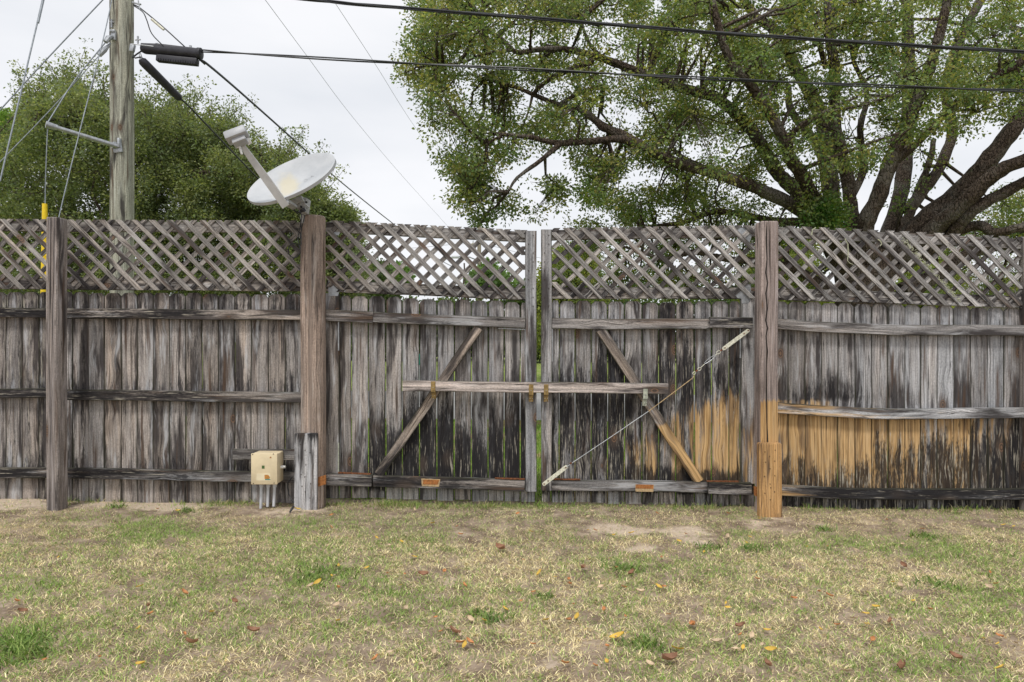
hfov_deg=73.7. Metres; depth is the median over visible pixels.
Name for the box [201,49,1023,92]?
overhead cable
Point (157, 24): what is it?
cable sleeve
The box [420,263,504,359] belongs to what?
hedge
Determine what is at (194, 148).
evergreen tree
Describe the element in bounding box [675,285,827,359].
hedge
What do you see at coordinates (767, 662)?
fallen leaf
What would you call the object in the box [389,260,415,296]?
pine tree
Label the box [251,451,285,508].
junction box
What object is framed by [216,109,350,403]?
evergreen tree
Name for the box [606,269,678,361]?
hedge
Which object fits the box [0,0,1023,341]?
sky
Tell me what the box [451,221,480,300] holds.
utility pole
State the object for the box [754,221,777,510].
fence post
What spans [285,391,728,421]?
road
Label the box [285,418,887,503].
verge grass
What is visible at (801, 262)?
yellow green tree
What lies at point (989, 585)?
fallen leaf
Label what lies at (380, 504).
fence foot grass
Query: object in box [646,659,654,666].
fallen leaf
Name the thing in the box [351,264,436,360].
hedge
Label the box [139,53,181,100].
splice enclosure
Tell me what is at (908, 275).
yellow green tree
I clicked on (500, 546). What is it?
fallen leaf
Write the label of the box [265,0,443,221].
thin wire
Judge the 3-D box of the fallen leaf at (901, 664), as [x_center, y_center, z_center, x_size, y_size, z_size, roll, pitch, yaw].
[1.719,1.424,3.011,0.037,0.029,0.090,-25,-17,37]
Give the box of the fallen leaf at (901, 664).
[897,659,905,668]
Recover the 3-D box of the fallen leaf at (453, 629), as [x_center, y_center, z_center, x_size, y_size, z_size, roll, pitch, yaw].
[-0.283,1.400,3.316,0.075,0.024,0.031,15,-12,28]
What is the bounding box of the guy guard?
[40,203,47,292]
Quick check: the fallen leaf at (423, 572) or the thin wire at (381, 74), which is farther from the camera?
the thin wire at (381, 74)
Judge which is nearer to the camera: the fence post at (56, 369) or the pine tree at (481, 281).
the fence post at (56, 369)
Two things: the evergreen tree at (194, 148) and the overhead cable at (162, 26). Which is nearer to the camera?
the overhead cable at (162, 26)
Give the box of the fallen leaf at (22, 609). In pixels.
[16,608,27,611]
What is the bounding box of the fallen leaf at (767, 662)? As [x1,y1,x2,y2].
[763,658,771,665]
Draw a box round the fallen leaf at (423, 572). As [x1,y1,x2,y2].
[418,571,428,574]
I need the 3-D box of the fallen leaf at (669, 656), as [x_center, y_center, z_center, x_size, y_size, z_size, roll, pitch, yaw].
[0.699,1.417,3.065,0.104,0.034,0.042,6,3,-23]
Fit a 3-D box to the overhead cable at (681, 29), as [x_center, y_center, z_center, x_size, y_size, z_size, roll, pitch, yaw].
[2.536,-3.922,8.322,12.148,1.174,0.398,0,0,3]
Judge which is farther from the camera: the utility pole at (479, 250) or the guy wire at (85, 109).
the utility pole at (479, 250)
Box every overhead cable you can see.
[133,4,204,64]
[133,5,163,46]
[181,99,258,178]
[199,59,469,273]
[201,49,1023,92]
[300,0,1023,53]
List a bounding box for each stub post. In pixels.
[294,433,317,509]
[757,442,781,517]
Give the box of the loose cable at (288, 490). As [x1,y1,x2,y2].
[287,477,293,502]
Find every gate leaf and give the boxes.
[325,220,536,501]
[541,225,754,505]
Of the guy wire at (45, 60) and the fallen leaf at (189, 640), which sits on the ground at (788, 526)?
the fallen leaf at (189, 640)
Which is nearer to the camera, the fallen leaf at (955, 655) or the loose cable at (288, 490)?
the fallen leaf at (955, 655)
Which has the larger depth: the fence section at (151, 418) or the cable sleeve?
the cable sleeve
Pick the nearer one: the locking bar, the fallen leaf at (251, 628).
the fallen leaf at (251, 628)
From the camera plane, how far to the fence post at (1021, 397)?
5.96 m
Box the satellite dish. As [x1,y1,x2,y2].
[223,125,335,257]
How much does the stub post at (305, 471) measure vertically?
0.664 m
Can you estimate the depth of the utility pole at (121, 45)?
8.88 m
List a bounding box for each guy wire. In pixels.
[0,0,102,110]
[0,22,37,181]
[0,57,97,161]
[37,0,44,23]
[45,128,47,203]
[48,42,105,121]
[58,0,111,216]
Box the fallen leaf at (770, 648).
[764,646,780,650]
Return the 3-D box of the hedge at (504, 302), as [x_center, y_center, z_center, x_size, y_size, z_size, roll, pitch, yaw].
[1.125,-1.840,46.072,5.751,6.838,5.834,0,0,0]
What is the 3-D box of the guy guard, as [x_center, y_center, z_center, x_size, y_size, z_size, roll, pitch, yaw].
[-5.691,-0.630,8.331,0.143,2.094,0.078,0,0,19]
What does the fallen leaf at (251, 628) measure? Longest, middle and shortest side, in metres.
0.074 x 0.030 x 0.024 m
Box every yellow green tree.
[536,240,609,358]
[734,239,834,304]
[894,252,981,308]
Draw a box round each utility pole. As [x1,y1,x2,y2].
[45,0,153,295]
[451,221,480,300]
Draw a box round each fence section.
[0,219,46,499]
[67,220,300,502]
[778,226,1023,509]
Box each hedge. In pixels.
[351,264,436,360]
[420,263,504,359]
[487,278,540,361]
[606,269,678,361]
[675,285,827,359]
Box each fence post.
[46,217,67,510]
[300,215,325,507]
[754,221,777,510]
[1019,237,1023,511]
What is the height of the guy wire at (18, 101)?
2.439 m
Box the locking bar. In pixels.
[402,380,667,393]
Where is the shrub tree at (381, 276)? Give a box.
[351,257,404,377]
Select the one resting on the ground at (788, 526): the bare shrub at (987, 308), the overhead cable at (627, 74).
the bare shrub at (987, 308)
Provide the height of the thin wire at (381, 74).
1.548 m
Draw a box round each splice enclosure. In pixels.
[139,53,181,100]
[140,43,203,66]
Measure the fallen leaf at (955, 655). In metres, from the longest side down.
0.067 x 0.028 x 0.022 m
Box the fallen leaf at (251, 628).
[247,626,259,630]
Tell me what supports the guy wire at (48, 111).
attached to the utility pole at (121, 45)
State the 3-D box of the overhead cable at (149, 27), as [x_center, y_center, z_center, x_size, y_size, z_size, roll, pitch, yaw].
[-4.710,-4.085,8.823,0.403,0.542,0.067,0,0,0]
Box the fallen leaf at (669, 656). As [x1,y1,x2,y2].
[660,652,677,660]
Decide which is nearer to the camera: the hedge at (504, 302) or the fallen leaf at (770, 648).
the fallen leaf at (770, 648)
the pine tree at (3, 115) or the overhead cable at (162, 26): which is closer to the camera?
the overhead cable at (162, 26)
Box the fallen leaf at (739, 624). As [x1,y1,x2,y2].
[735,621,746,626]
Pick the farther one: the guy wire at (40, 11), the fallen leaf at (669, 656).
the guy wire at (40, 11)
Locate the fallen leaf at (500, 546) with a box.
[495,543,504,548]
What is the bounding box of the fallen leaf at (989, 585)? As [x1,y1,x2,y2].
[982,583,993,587]
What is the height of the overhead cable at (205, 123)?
0.675 m
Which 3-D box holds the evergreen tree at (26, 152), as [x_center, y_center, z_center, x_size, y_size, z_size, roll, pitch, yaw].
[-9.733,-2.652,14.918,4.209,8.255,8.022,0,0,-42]
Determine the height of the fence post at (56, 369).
2.467 m
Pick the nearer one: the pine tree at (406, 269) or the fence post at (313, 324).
the fence post at (313, 324)
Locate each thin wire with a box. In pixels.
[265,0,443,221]
[337,6,450,184]
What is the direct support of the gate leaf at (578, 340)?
attached to the fence post at (766, 348)
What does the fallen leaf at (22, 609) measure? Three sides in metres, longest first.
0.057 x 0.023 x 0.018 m
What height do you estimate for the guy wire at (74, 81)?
1.156 m
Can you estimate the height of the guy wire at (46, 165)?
3.888 m
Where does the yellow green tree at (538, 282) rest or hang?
on the ground at (788, 526)
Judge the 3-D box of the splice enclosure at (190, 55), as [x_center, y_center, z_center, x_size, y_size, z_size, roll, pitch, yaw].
[-4.434,-3.737,8.900,0.793,0.293,0.147,0,0,0]
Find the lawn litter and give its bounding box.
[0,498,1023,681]
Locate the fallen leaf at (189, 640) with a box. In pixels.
[186,637,198,642]
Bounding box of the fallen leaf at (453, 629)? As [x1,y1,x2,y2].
[450,625,460,632]
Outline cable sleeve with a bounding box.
[151,18,164,30]
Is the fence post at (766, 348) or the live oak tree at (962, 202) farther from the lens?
the live oak tree at (962, 202)
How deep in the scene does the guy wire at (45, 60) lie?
8.75 m
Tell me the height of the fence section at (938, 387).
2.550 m
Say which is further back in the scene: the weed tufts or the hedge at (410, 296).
the hedge at (410, 296)
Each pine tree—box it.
[0,106,31,291]
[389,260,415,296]
[463,257,517,301]
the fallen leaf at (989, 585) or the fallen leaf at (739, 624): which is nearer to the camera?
the fallen leaf at (739, 624)
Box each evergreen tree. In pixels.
[0,37,191,295]
[134,75,258,296]
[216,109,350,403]
[311,163,374,307]
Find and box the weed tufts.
[0,503,965,674]
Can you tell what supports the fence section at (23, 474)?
on the ground at (788, 526)
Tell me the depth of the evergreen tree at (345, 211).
13.81 m
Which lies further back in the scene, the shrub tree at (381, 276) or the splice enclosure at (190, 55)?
the shrub tree at (381, 276)
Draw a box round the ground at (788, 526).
[0,342,1023,681]
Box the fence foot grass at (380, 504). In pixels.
[68,497,1023,515]
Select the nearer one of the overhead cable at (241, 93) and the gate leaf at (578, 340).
the gate leaf at (578, 340)
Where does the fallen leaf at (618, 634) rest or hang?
on the ground at (788, 526)
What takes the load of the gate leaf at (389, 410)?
attached to the fence post at (313, 324)
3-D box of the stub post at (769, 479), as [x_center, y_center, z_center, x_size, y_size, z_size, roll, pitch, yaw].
[2.128,1.167,5.644,0.188,0.650,0.066,0,0,0]
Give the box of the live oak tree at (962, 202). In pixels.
[388,0,1023,430]
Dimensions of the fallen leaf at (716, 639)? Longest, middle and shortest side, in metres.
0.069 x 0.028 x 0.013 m
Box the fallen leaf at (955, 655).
[949,650,963,660]
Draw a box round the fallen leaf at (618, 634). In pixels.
[609,631,626,637]
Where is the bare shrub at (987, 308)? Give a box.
[963,253,1018,310]
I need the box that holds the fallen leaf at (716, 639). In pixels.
[711,638,723,641]

